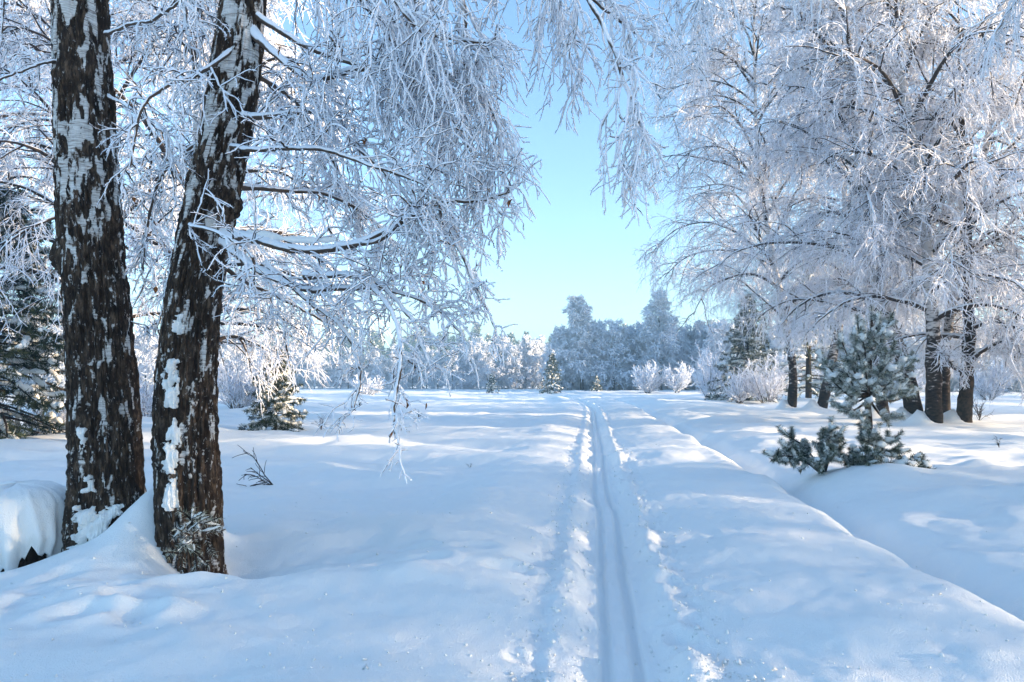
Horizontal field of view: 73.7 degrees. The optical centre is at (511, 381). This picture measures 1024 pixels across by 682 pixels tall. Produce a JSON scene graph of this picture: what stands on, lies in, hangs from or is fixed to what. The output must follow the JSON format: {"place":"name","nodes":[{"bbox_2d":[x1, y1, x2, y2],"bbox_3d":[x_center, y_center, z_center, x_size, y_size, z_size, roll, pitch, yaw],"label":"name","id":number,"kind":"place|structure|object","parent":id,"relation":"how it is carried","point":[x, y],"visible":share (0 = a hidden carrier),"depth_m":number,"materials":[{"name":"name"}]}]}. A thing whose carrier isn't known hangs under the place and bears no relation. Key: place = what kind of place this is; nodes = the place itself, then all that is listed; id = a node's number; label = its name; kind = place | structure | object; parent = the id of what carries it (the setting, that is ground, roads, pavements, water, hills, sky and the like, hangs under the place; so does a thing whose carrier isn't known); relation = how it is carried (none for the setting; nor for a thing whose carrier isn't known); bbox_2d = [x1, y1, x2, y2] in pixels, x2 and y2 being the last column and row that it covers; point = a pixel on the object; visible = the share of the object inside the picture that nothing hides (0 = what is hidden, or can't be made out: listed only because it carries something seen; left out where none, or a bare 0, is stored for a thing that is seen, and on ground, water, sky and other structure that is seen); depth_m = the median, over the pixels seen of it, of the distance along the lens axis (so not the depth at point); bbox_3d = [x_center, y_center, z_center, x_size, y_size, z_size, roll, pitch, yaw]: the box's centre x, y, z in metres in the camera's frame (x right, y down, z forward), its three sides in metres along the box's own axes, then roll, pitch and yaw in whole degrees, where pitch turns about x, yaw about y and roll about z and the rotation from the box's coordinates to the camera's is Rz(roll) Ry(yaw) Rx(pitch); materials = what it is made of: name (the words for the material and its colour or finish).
{"place":"outdoors","nodes":[
{"label":"outdoors","id":0,"kind":"place"},
{"bbox_2d":[0,384,1023,681],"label":"snow ground","id":1,"kind":"structure","parent":0,"point":[812,616],"depth_m":5.31,"materials":[{"name":"white snow"}]},
{"bbox_2d":[1,315,62,394],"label":"frosted tree","id":2,"kind":"object","parent":1,"relation":"on","point":[32,381],"visible":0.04,"depth_m":75.12,"materials":[{"name":"white plant"}]},
{"bbox_2d":[0,184,65,438],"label":"spruce tree","id":3,"kind":"object","parent":1,"relation":"on","point":[25,348],"visible":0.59,"depth_m":16.99,"materials":[{"name":"green plant"}]},
{"bbox_2d":[0,479,65,571],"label":"snowy stump","id":4,"kind":"object","parent":1,"relation":"on","point":[31,516],"visible":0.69,"depth_m":5.49,"materials":[{"name":"white snow"}]},
{"bbox_2d":[28,316,65,387],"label":"frosted tree","id":5,"kind":"object","parent":1,"relation":"on","point":[48,378],"visible":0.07,"depth_m":70.50,"materials":[{"name":"white plant"}]},
{"bbox_2d":[28,409,66,431],"bbox_3d":[-12.823,1.062,19.022,1.222,0.981,1.073,0,0,-15],"label":"frosted shrub","id":6,"kind":"object","parent":1,"relation":"on","point":[62,415],"visible":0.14,"depth_m":19.03,"materials":[{"name":"white plant"}]},
{"bbox_2d":[0,0,124,214],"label":"birch tree","id":7,"kind":"object","parent":1,"relation":"on","point":[4,88],"visible":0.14,"depth_m":19.22,"materials":[{"name":"white plant"}]},
{"bbox_2d":[0,0,232,551],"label":"birch tree","id":8,"kind":"object","parent":1,"relation":"on","point":[105,480],"visible":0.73,"depth_m":5.54,"materials":[{"name":"brown plant"}]},
{"bbox_2d":[0,0,255,379],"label":"birch tree","id":9,"kind":"object","parent":1,"relation":"on","point":[41,150],"visible":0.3,"depth_m":16.56,"materials":[{"name":"white plant"}]},
{"bbox_2d":[133,324,158,394],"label":"frosted tree","id":10,"kind":"object","parent":1,"relation":"on","point":[137,347],"visible":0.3,"depth_m":71.00,"materials":[{"name":"white plant"}]},
{"bbox_2d":[139,376,153,416],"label":"frosted shrub","id":11,"kind":"object","parent":1,"relation":"on","point":[146,400],"visible":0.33,"depth_m":25.48,"materials":[{"name":"white plant"}]},
{"bbox_2d":[164,507,226,573],"bbox_3d":[-2.285,1.196,4.897,0.414,0.582,0.465,0,0,0],"label":"pine sprig","id":12,"kind":"object","parent":1,"relation":"on","point":[193,529],"visible":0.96,"depth_m":4.92,"materials":[{"name":"green plant"}]},
{"bbox_2d":[0,0,392,416],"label":"birch tree","id":13,"kind":"object","parent":1,"relation":"on","point":[241,310],"visible":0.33,"depth_m":14.84,"materials":[{"name":"white plant"}]},
{"bbox_2d":[217,331,239,391],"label":"frosted tree","id":14,"kind":"object","parent":1,"relation":"on","point":[226,351],"visible":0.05,"depth_m":79.80,"materials":[{"name":"white plant"}]},
{"bbox_2d":[120,8,344,387],"bbox_3d":[-12.245,-8.065,30.632,10.778,19.626,11.105,0,0,0],"label":"birch tree","id":15,"kind":"object","parent":1,"relation":"on","point":[260,195],"visible":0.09,"depth_m":29.89,"materials":[{"name":"white plant"}]},
{"bbox_2d":[219,325,258,392],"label":"frosted tree","id":16,"kind":"object","parent":1,"relation":"on","point":[227,355],"visible":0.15,"depth_m":80.51,"materials":[{"name":"white plant"}]},
{"bbox_2d":[217,349,270,408],"bbox_3d":[-13.600,-0.156,33.985,3.856,3.188,3.488,0,0,0],"label":"frosted shrub","id":17,"kind":"object","parent":1,"relation":"on","point":[234,393],"visible":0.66,"depth_m":33.55,"materials":[{"name":"white plant"}]},
{"bbox_2d":[232,445,272,485],"bbox_3d":[-3.415,1.217,8.971,0.336,0.797,0.476,0,0,41],"label":"dry sapling","id":18,"kind":"object","parent":1,"relation":"on","point":[263,481],"visible":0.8,"depth_m":8.97,"materials":[{"name":"brown plant"}]},
{"bbox_2d":[238,346,309,431],"bbox_3d":[-7.014,0.405,20.000,2.074,2.954,1.946,0,0,0],"label":"spruce tree","id":19,"kind":"object","parent":1,"relation":"on","point":[273,419],"visible":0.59,"depth_m":19.79,"materials":[{"name":"green plant"}]},
{"bbox_2d":[285,346,305,386],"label":"frosted tree","id":20,"kind":"object","parent":1,"relation":"on","point":[300,378],"visible":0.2,"depth_m":119.80,"materials":[{"name":"white plant"}]},
{"bbox_2d":[292,346,312,388],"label":"frosted tree","id":21,"kind":"object","parent":1,"relation":"on","point":[305,363],"visible":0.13,"depth_m":124.59,"materials":[{"name":"white plant"}]},
{"bbox_2d":[299,345,335,388],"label":"frosted tree","id":22,"kind":"object","parent":1,"relation":"on","point":[311,375],"visible":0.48,"depth_m":119.23,"materials":[{"name":"white plant"}]},
{"bbox_2d":[306,351,335,388],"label":"frosted tree","id":23,"kind":"object","parent":1,"relation":"on","point":[327,365],"visible":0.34,"depth_m":121.49,"materials":[{"name":"white plant"}]},
{"bbox_2d":[328,352,351,388],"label":"frosted tree","id":24,"kind":"object","parent":1,"relation":"on","point":[334,366],"visible":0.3,"depth_m":127.48,"materials":[{"name":"white plant"}]},
{"bbox_2d":[332,347,365,388],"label":"frosted tree","id":25,"kind":"object","parent":1,"relation":"on","point":[348,364],"visible":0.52,"depth_m":121.56,"materials":[{"name":"white plant"}]},
{"bbox_2d":[351,371,385,394],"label":"frosted shrub","id":26,"kind":"object","parent":1,"relation":"on","point":[378,386],"visible":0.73,"depth_m":61.62,"materials":[{"name":"white plant"}]},
{"bbox_2d":[358,346,382,388],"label":"frosted tree","id":27,"kind":"object","parent":1,"relation":"on","point":[370,363],"visible":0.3,"depth_m":123.43,"materials":[{"name":"white plant"}]},
{"bbox_2d":[366,355,390,388],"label":"frosted tree","id":28,"kind":"object","parent":1,"relation":"on","point":[380,361],"visible":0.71,"depth_m":117.35,"materials":[{"name":"white plant"}]},
{"bbox_2d":[376,333,387,375],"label":"pine tree","id":29,"kind":"object","parent":1,"relation":"on","point":[380,343],"visible":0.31,"depth_m":205.15,"materials":[{"name":"white plant"}]},
{"bbox_2d":[89,0,685,574],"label":"birch tree","id":30,"kind":"object","parent":1,"relation":"on","point":[185,458],"visible":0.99,"depth_m":4.84,"materials":[{"name":"white plant"}]},
{"bbox_2d":[379,351,407,389],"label":"frosted tree","id":31,"kind":"object","parent":1,"relation":"on","point":[392,361],"visible":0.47,"depth_m":117.51,"materials":[{"name":"white plant"}]},
{"bbox_2d":[388,343,415,387],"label":"frosted tree","id":32,"kind":"object","parent":1,"relation":"on","point":[393,349],"visible":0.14,"depth_m":126.08,"materials":[{"name":"white plant"}]},
{"bbox_2d":[403,354,424,388],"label":"frosted tree","id":33,"kind":"object","parent":1,"relation":"on","point":[412,384],"visible":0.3,"depth_m":124.60,"materials":[{"name":"white plant"}]},
{"bbox_2d":[413,344,440,388],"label":"frosted tree","id":34,"kind":"object","parent":1,"relation":"on","point":[430,352],"visible":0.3,"depth_m":125.41,"materials":[{"name":"white plant"}]},
{"bbox_2d":[422,349,453,388],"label":"frosted tree","id":35,"kind":"object","parent":1,"relation":"on","point":[432,384],"visible":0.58,"depth_m":118.69,"materials":[{"name":"white plant"}]},
{"bbox_2d":[435,348,469,389],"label":"frosted tree","id":36,"kind":"object","parent":1,"relation":"on","point":[458,372],"visible":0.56,"depth_m":117.62,"materials":[{"name":"white plant"}]},
{"bbox_2d":[446,344,475,388],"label":"frosted tree","id":37,"kind":"object","parent":1,"relation":"on","point":[459,355],"visible":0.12,"depth_m":125.28,"materials":[{"name":"white plant"}]},
{"bbox_2d":[460,340,488,388],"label":"frosted tree","id":38,"kind":"object","parent":1,"relation":"on","point":[471,352],"visible":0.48,"depth_m":121.69,"materials":[{"name":"white plant"}]},
{"bbox_2d":[470,323,483,344],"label":"pine tree","id":39,"kind":"object","parent":1,"relation":"on","point":[474,330],"visible":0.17,"depth_m":201.07,"materials":[{"name":"white plant"}]},
{"bbox_2d":[465,336,495,388],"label":"frosted tree","id":40,"kind":"object","parent":1,"relation":"on","point":[478,339],"visible":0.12,"depth_m":126.63,"materials":[{"name":"white plant"}]},
{"bbox_2d":[466,339,505,388],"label":"frosted tree","id":41,"kind":"object","parent":1,"relation":"on","point":[487,363],"visible":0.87,"depth_m":117.50,"materials":[{"name":"white plant"}]},
{"bbox_2d":[485,373,499,393],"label":"spruce tree","id":42,"kind":"object","parent":1,"relation":"on","point":[492,384],"visible":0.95,"depth_m":79.83,"materials":[{"name":"green plant"}]},
{"bbox_2d":[489,335,517,388],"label":"frosted tree","id":43,"kind":"object","parent":1,"relation":"on","point":[501,352],"visible":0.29,"depth_m":125.54,"materials":[{"name":"white plant"}]},
{"bbox_2d":[496,345,525,388],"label":"frosted tree","id":44,"kind":"object","parent":1,"relation":"on","point":[511,378],"visible":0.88,"depth_m":119.33,"materials":[{"name":"white plant"}]},
{"bbox_2d":[512,334,541,388],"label":"frosted tree","id":45,"kind":"object","parent":1,"relation":"on","point":[527,356],"visible":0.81,"depth_m":121.29,"materials":[{"name":"white plant"}]},
{"bbox_2d":[521,339,544,387],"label":"frosted tree","id":46,"kind":"object","parent":1,"relation":"on","point":[535,343],"visible":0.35,"depth_m":125.18,"materials":[{"name":"white plant"}]},
{"bbox_2d":[530,334,545,387],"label":"frosted tree","id":47,"kind":"object","parent":1,"relation":"on","point":[541,345],"visible":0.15,"depth_m":127.71,"materials":[{"name":"white plant"}]},
{"bbox_2d":[534,342,555,387],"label":"frosted tree","id":48,"kind":"object","parent":1,"relation":"on","point":[539,378],"visible":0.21,"depth_m":119.23,"materials":[{"name":"white plant"}]},
{"bbox_2d":[538,353,562,393],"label":"spruce tree","id":49,"kind":"object","parent":1,"relation":"on","point":[552,361],"visible":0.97,"depth_m":77.80,"materials":[{"name":"green plant"}]},
{"bbox_2d":[537,324,585,389],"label":"frosted tree","id":50,"kind":"object","parent":1,"relation":"on","point":[557,331],"visible":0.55,"depth_m":99.99,"materials":[{"name":"white plant"}]},
{"bbox_2d":[554,332,579,389],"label":"frosted tree","id":51,"kind":"object","parent":1,"relation":"on","point":[568,384],"visible":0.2,"depth_m":100.31,"materials":[{"name":"white plant"}]},
{"bbox_2d":[554,294,615,389],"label":"birch tree","id":52,"kind":"object","parent":1,"relation":"on","point":[579,317],"visible":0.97,"depth_m":98.82,"materials":[{"name":"white plant"}]},
{"bbox_2d":[564,326,608,389],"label":"frosted tree","id":53,"kind":"object","parent":1,"relation":"on","point":[592,360],"visible":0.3,"depth_m":100.14,"materials":[{"name":"white plant"}]},
{"bbox_2d":[590,376,602,390],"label":"spruce tree","id":54,"kind":"object","parent":1,"relation":"on","point":[596,382],"visible":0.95,"depth_m":81.89,"materials":[{"name":"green plant"}]},
{"bbox_2d":[588,318,638,390],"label":"frosted tree","id":55,"kind":"object","parent":1,"relation":"on","point":[615,334],"visible":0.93,"depth_m":99.33,"materials":[{"name":"white plant"}]},
{"bbox_2d":[601,334,629,389],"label":"frosted tree","id":56,"kind":"object","parent":1,"relation":"on","point":[604,382],"visible":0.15,"depth_m":100.67,"materials":[{"name":"white plant"}]},
{"bbox_2d":[607,322,636,389],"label":"frosted tree","id":57,"kind":"object","parent":1,"relation":"on","point":[624,329],"visible":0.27,"depth_m":100.96,"materials":[{"name":"white plant"}]},
{"bbox_2d":[611,328,641,389],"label":"frosted tree","id":58,"kind":"object","parent":1,"relation":"on","point":[629,340],"visible":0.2,"depth_m":101.27,"materials":[{"name":"white plant"}]},
{"bbox_2d":[629,328,650,388],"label":"frosted tree","id":59,"kind":"object","parent":1,"relation":"on","point":[636,335],"visible":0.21,"depth_m":101.25,"materials":[{"name":"white plant"}]},
{"bbox_2d":[621,323,664,389],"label":"frosted tree","id":60,"kind":"object","parent":1,"relation":"on","point":[639,351],"visible":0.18,"depth_m":100.67,"materials":[{"name":"white plant"}]},
{"bbox_2d":[631,360,669,392],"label":"frosted shrub","id":61,"kind":"object","parent":1,"relation":"on","point":[644,381],"visible":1,"depth_m":73.53,"materials":[{"name":"white plant"}]},
{"bbox_2d":[623,288,698,389],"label":"birch tree","id":62,"kind":"object","parent":1,"relation":"on","point":[656,320],"visible":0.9,"depth_m":97.09,"materials":[{"name":"white plant"}]},
{"bbox_2d":[662,332,691,389],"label":"frosted tree","id":63,"kind":"object","parent":1,"relation":"on","point":[665,388],"visible":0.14,"depth_m":99.93,"materials":[{"name":"white plant"}]},
{"bbox_2d":[662,360,695,392],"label":"frosted shrub","id":64,"kind":"object","parent":1,"relation":"on","point":[682,380],"visible":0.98,"depth_m":72.71,"materials":[{"name":"white plant"}]},
{"bbox_2d":[676,323,696,389],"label":"frosted tree","id":65,"kind":"object","parent":1,"relation":"on","point":[688,332],"visible":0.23,"depth_m":102.86,"materials":[{"name":"white plant"}]},
{"bbox_2d":[686,321,705,389],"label":"frosted tree","id":66,"kind":"object","parent":1,"relation":"on","point":[693,386],"visible":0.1,"depth_m":102.86,"materials":[{"name":"white plant"}]},
{"bbox_2d":[677,319,718,389],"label":"frosted tree","id":67,"kind":"object","parent":1,"relation":"on","point":[703,334],"visible":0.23,"depth_m":100.72,"materials":[{"name":"white plant"}]},
{"bbox_2d":[688,327,722,387],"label":"frosted tree","id":68,"kind":"object","parent":1,"relation":"on","point":[711,349],"visible":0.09,"depth_m":99.79,"materials":[{"name":"white plant"}]},
{"bbox_2d":[685,339,733,397],"bbox_3d":[14.348,-0.870,49.834,4.383,4.389,4.704,0,0,-28],"label":"frosted shrub","id":69,"kind":"object","parent":1,"relation":"on","point":[706,377],"visible":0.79,"depth_m":49.39,"materials":[{"name":"white plant"}]},
{"bbox_2d":[690,319,740,391],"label":"frosted tree","id":70,"kind":"object","parent":1,"relation":"on","point":[721,344],"visible":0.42,"depth_m":84.64,"materials":[{"name":"white plant"}]},
{"bbox_2d":[721,365,756,403],"bbox_3d":[12.699,0.171,38.118,2.101,2.183,2.425,0,0,0],"label":"frosted shrub","id":71,"kind":"object","parent":1,"relation":"on","point":[737,388],"visible":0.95,"depth_m":37.70,"materials":[{"name":"white plant"}]},
{"bbox_2d":[704,294,787,401],"bbox_3d":[14.311,-1.751,42.081,5.283,7.466,4.945,0,0,0],"label":"spruce tree","id":72,"kind":"object","parent":1,"relation":"on","point":[732,362],"visible":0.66,"depth_m":41.66,"materials":[{"name":"green plant"}]},
{"bbox_2d":[702,200,804,359],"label":"birch tree","id":73,"kind":"object","parent":1,"relation":"on","point":[746,291],"visible":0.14,"depth_m":95.00,"materials":[{"name":"white plant"}]},
{"bbox_2d":[726,351,797,402],"bbox_3d":[13.784,-0.262,37.838,3.337,3.111,3.732,0,0,39],"label":"frosted shrub","id":74,"kind":"object","parent":1,"relation":"on","point":[758,393],"visible":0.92,"depth_m":37.81,"materials":[{"name":"white plant"}]},
{"bbox_2d":[617,0,925,406],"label":"birch tree","id":75,"kind":"object","parent":1,"relation":"on","point":[733,56],"visible":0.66,"depth_m":29.93,"materials":[{"name":"white plant"}]},
{"bbox_2d":[757,316,823,391],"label":"frosted tree","id":76,"kind":"object","parent":1,"relation":"on","point":[781,355],"visible":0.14,"depth_m":82.04,"materials":[{"name":"white plant"}]},
{"bbox_2d":[759,207,840,348],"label":"birch tree","id":77,"kind":"object","parent":1,"relation":"on","point":[800,264],"visible":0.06,"depth_m":94.60,"materials":[{"name":"white plant"}]},
{"bbox_2d":[781,327,822,390],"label":"frosted tree","id":78,"kind":"object","parent":1,"relation":"on","point":[811,369],"visible":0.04,"depth_m":85.25,"materials":[{"name":"white plant"}]},
{"bbox_2d":[762,416,849,475],"bbox_3d":[3.983,0.884,9.311,1.190,0.888,0.821,0,0,17],"label":"pine bough","id":79,"kind":"object","parent":1,"relation":"on","point":[829,446],"visible":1,"depth_m":9.25,"materials":[{"name":"green plant"}]},
{"bbox_2d":[770,262,851,399],"bbox_3d":[19.559,-3.094,44.022,6.286,9.835,6.092,0,0,-43],"label":"pine tree","id":80,"kind":"object","parent":1,"relation":"on","point":[807,383],"visible":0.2,"depth_m":43.87,"materials":[{"name":"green plant"}]},
{"bbox_2d":[645,0,1023,145],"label":"birch tree","id":81,"kind":"object","parent":1,"relation":"on","point":[699,6],"visible":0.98,"depth_m":6.47,"materials":[{"name":"white plant"}]},
{"bbox_2d":[822,317,864,390],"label":"frosted tree","id":82,"kind":"object","parent":1,"relation":"on","point":[846,342],"visible":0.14,"depth_m":85.29,"materials":[{"name":"white plant"}]},
{"bbox_2d":[680,0,1019,413],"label":"birch tree","id":83,"kind":"object","parent":1,"relation":"on","point":[912,405],"visible":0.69,"depth_m":21.86,"materials":[{"name":"white plant"}]},
{"bbox_2d":[813,306,921,444],"bbox_3d":[5.204,0.108,10.079,2.150,2.542,1.221,0,0,-44],"label":"young pine","id":84,"kind":"object","parent":1,"relation":"on","point":[862,351],"visible":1,"depth_m":9.81,"materials":[{"name":"green plant"}]},
{"bbox_2d":[719,0,1018,408],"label":"birch tree","id":85,"kind":"object","parent":1,"relation":"on","point":[824,397],"visible":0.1,"depth_m":28.86,"materials":[{"name":"white plant"}]},
{"bbox_2d":[752,0,991,413],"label":"birch tree","id":86,"kind":"object","parent":1,"relation":"on","point":[883,404],"visible":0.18,"depth_m":23.51,"materials":[{"name":"white plant"}]},
{"bbox_2d":[836,419,911,467],"bbox_3d":[4.979,0.906,9.343,1.292,0.814,0.792,0,0,-32],"label":"pine bough","id":87,"kind":"object","parent":1,"relation":"on","point":[866,453],"visible":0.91,"depth_m":9.41,"materials":[{"name":"green plant"}]},
{"bbox_2d":[749,0,1023,422],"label":"birch tree","id":88,"kind":"object","parent":1,"relation":"on","point":[933,410],"visible":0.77,"depth_m":19.08,"materials":[{"name":"white plant"}]},
{"bbox_2d":[888,318,925,391],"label":"frosted tree","id":89,"kind":"object","parent":1,"relation":"on","point":[907,345],"visible":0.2,"depth_m":81.51,"materials":[{"name":"white plant"}]},
{"bbox_2d":[888,360,925,398],"bbox_3d":[28.236,-0.168,49.776,3.896,3.309,4.064,0,0,41],"label":"frosted shrub","id":90,"kind":"object","parent":1,"relation":"on","point":[921,382],"visible":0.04,"depth_m":49.65,"materials":[{"name":"white plant"}]},
{"bbox_2d":[892,451,935,468],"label":"pine sprig","id":91,"kind":"object","parent":1,"relation":"on","point":[916,460],"visible":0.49,"depth_m":9.14,"materials":[{"name":"white plant"}]},
{"bbox_2d":[885,230,962,342],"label":"birch tree","id":92,"kind":"object","parent":1,"relation":"on","point":[923,295],"visible":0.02,"depth_m":85.95,"materials":[{"name":"white plant"}]},
{"bbox_2d":[834,0,1023,422],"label":"birch tree","id":93,"kind":"object","parent":1,"relation":"on","point":[970,354],"visible":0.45,"depth_m":19.40,"materials":[{"name":"white plant"}]},
{"bbox_2d":[838,0,1023,412],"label":"birch tree","id":94,"kind":"object","parent":1,"relation":"on","point":[946,400],"visible":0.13,"depth_m":21.40,"materials":[{"name":"white plant"}]},
{"bbox_2d":[910,324,958,391],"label":"frosted tree","id":95,"kind":"object","parent":1,"relation":"on","point":[918,344],"visible":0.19,"depth_m":81.17,"materials":[{"name":"white plant"}]},
{"bbox_2d":[950,316,1013,390],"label":"frosted tree","id":96,"kind":"object","parent":1,"relation":"on","point":[957,386],"visible":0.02,"depth_m":81.61,"materials":[{"name":"white plant"}]},
{"bbox_2d":[973,397,993,419],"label":"dry weeds","id":97,"kind":"object","parent":1,"relation":"on","point":[979,414],"visible":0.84,"depth_m":22.13,"materials":[{"name":"grey plant"}]},
{"bbox_2d":[951,356,1019,399],"bbox_3d":[32.072,-0.333,45.970,4.811,3.460,3.314,0,0,8],"label":"frosted shrub","id":98,"kind":"object","parent":1,"relation":"on","point":[982,389],"visible":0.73,"depth_m":45.65,"materials":[{"name":"white plant"}]},
{"bbox_2d":[953,319,1021,388],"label":"frosted tree","id":99,"kind":"object","parent":1,"relation":"on","point":[987,364],"visible":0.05,"depth_m":81.72,"materials":[{"name":"white plant"}]},
{"bbox_2d":[986,327,1023,392],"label":"frosted tree","id":100,"kind":"object","parent":1,"relation":"on","point":[1018,384],"visible":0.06,"depth_m":83.99,"materials":[{"name":"white plant"}]},
{"bbox_2d":[0,0,1023,382],"label":"sky","id":101,"kind":"structure","parent":0,"point":[571,248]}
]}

